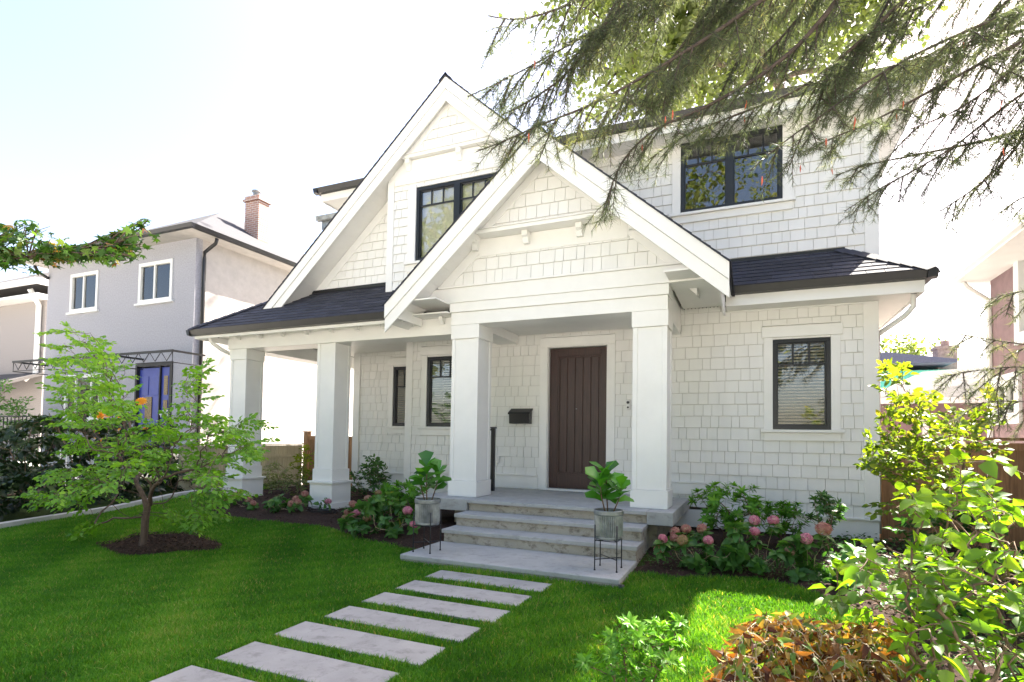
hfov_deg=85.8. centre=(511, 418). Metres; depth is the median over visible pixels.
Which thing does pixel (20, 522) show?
garden kerb
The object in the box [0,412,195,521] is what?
dark hedge bush
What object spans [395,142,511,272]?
window
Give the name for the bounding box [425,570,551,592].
stepping slab
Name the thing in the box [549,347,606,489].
door
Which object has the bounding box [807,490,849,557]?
mock orange
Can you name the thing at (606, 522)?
metal planter
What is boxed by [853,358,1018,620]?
dogwood shrub
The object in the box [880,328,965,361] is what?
tree
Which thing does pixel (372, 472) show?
camellia
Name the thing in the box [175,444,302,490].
beige fence
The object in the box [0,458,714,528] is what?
ground
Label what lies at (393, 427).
window
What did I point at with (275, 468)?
boxwood
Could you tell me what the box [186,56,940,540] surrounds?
white house
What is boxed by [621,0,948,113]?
backyard tree
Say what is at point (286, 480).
abelia
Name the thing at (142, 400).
sunflowers
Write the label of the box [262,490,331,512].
hydrangea
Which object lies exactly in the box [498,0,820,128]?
backyard tree
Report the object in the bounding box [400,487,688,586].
concrete steps
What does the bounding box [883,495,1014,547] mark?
fern
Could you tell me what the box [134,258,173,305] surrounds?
window
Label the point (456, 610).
stepping slab
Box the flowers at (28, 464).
[10,437,80,485]
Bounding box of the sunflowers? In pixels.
[93,397,147,484]
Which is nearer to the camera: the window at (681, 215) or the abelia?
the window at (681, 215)
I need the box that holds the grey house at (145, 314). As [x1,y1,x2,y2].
[0,189,353,479]
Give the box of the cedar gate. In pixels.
[303,431,352,487]
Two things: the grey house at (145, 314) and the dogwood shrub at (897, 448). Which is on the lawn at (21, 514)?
the grey house at (145, 314)
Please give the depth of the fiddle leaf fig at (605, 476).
5.89 m
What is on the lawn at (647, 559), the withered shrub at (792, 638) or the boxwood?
the withered shrub at (792, 638)
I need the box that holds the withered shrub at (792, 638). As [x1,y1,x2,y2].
[702,608,926,681]
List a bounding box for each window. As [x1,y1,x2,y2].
[63,373,101,421]
[66,270,98,314]
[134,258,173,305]
[385,356,405,433]
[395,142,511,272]
[417,344,451,434]
[669,122,795,223]
[761,320,844,440]
[990,371,1022,424]
[1013,260,1023,345]
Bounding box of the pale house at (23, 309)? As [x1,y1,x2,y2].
[0,272,48,457]
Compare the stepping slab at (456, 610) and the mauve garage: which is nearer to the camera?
the stepping slab at (456, 610)
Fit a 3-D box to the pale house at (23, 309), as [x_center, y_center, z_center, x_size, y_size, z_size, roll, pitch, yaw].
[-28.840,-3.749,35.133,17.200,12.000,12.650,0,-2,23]
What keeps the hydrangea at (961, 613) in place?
on the mulch bed at (764, 540)
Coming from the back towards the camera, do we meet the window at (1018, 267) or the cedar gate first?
the cedar gate
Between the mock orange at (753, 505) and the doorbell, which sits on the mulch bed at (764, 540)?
the mock orange at (753, 505)
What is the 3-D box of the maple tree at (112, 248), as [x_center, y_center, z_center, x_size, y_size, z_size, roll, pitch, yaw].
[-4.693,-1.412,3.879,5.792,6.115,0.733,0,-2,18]
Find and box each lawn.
[0,466,294,521]
[5,489,926,681]
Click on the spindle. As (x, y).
(303, 471)
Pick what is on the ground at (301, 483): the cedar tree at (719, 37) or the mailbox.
the cedar tree at (719, 37)
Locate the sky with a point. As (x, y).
(114, 114)
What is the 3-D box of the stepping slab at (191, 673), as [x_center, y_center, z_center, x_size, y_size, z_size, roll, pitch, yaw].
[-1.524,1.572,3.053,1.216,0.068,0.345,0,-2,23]
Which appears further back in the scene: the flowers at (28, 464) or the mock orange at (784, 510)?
the flowers at (28, 464)
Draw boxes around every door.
[137,368,159,446]
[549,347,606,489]
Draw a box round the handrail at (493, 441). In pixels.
[490,427,496,490]
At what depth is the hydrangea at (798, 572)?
5.68 m
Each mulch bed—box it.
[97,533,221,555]
[208,485,455,549]
[632,525,1023,681]
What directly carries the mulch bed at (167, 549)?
on the lawn at (647, 559)
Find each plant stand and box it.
[412,511,440,553]
[594,525,621,572]
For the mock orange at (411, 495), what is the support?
on the mulch bed at (303, 516)
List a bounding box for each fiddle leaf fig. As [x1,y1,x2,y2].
[408,450,451,499]
[585,461,633,510]
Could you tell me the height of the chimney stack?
3.180 m
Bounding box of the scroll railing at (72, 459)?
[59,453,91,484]
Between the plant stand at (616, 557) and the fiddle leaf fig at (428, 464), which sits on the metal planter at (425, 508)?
the fiddle leaf fig at (428, 464)
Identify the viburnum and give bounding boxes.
[808,448,1023,681]
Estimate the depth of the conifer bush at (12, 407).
16.81 m
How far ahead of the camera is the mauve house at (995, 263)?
9.62 m
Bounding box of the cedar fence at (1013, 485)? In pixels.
[880,436,1023,550]
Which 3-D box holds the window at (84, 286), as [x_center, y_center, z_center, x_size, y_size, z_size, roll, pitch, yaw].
[-13.573,-3.981,17.471,1.610,1.300,0.150,0,-2,23]
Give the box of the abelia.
[268,474,311,496]
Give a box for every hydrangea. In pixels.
[225,489,258,509]
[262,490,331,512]
[337,490,381,525]
[337,491,419,538]
[653,523,748,574]
[710,515,816,575]
[776,522,865,590]
[889,568,996,620]
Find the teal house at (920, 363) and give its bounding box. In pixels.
[880,352,956,387]
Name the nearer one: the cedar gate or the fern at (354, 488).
the fern at (354, 488)
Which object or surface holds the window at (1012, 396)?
in the mauve house at (995, 263)
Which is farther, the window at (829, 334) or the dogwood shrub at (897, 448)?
the window at (829, 334)
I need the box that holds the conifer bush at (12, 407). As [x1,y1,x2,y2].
[0,379,40,461]
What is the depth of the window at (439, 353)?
10.55 m
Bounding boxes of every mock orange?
[380,479,427,515]
[687,481,766,543]
[761,500,812,545]
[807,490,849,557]
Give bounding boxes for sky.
[0,0,1023,368]
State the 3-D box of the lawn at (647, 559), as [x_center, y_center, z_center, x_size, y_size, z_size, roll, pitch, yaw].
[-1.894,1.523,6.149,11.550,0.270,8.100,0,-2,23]
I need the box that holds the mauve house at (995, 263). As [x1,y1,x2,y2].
[937,212,1023,442]
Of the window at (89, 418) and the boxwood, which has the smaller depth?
the boxwood
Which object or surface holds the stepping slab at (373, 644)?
on the lawn at (647, 559)
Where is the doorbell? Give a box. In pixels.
[626,399,629,409]
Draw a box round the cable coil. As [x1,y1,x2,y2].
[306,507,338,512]
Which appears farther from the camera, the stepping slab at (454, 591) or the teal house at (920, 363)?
the teal house at (920, 363)
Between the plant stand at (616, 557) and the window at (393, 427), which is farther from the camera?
the window at (393, 427)
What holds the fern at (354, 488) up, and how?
on the mulch bed at (303, 516)
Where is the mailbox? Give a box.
[508,408,532,423]
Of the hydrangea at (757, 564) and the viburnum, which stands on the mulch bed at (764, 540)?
the hydrangea at (757, 564)
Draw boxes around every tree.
[0,218,159,275]
[15,321,280,546]
[464,0,1023,442]
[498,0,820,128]
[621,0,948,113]
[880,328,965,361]
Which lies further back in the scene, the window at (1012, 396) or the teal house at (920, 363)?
the teal house at (920, 363)
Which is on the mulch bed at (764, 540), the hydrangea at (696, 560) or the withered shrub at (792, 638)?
the hydrangea at (696, 560)
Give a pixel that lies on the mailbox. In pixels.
(521, 416)
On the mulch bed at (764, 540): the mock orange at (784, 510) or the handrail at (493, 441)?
the mock orange at (784, 510)
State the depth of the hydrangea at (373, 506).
7.69 m
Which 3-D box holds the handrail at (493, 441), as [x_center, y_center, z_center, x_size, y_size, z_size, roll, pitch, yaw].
[-0.498,0.681,9.353,0.475,1.071,0.090,0,-2,23]
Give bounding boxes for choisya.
[573,611,690,681]
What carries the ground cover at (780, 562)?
on the mulch bed at (764, 540)
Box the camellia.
[349,454,391,495]
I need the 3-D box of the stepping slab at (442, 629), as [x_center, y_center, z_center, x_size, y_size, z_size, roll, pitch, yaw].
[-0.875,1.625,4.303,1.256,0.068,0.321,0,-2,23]
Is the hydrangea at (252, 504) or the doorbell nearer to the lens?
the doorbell
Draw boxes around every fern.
[349,471,364,496]
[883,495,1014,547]
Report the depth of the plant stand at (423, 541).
6.60 m
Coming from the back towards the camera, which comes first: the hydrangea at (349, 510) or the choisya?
the hydrangea at (349, 510)
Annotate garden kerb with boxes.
[0,487,222,528]
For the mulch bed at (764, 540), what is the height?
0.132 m
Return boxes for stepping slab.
[150,665,254,681]
[215,641,397,681]
[276,621,444,666]
[325,606,479,642]
[362,592,509,622]
[395,580,530,606]
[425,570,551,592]
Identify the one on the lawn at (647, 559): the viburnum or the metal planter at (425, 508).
the viburnum
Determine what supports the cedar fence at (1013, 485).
on the ground at (301, 483)
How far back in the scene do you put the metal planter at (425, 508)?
6.54 m
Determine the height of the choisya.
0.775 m
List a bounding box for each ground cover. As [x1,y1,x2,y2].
[642,547,1014,589]
[812,531,1023,679]
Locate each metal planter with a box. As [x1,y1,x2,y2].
[415,497,440,525]
[594,508,623,540]
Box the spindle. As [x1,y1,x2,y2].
[287,443,314,489]
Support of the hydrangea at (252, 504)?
on the mulch bed at (303, 516)
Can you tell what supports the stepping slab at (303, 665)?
on the lawn at (647, 559)
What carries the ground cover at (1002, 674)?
on the mulch bed at (764, 540)
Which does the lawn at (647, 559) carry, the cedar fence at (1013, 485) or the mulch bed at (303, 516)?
the mulch bed at (303, 516)
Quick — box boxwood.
[262,460,298,488]
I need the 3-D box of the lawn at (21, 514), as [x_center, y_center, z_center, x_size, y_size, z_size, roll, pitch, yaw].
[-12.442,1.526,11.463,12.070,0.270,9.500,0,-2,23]
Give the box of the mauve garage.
[880,367,986,442]

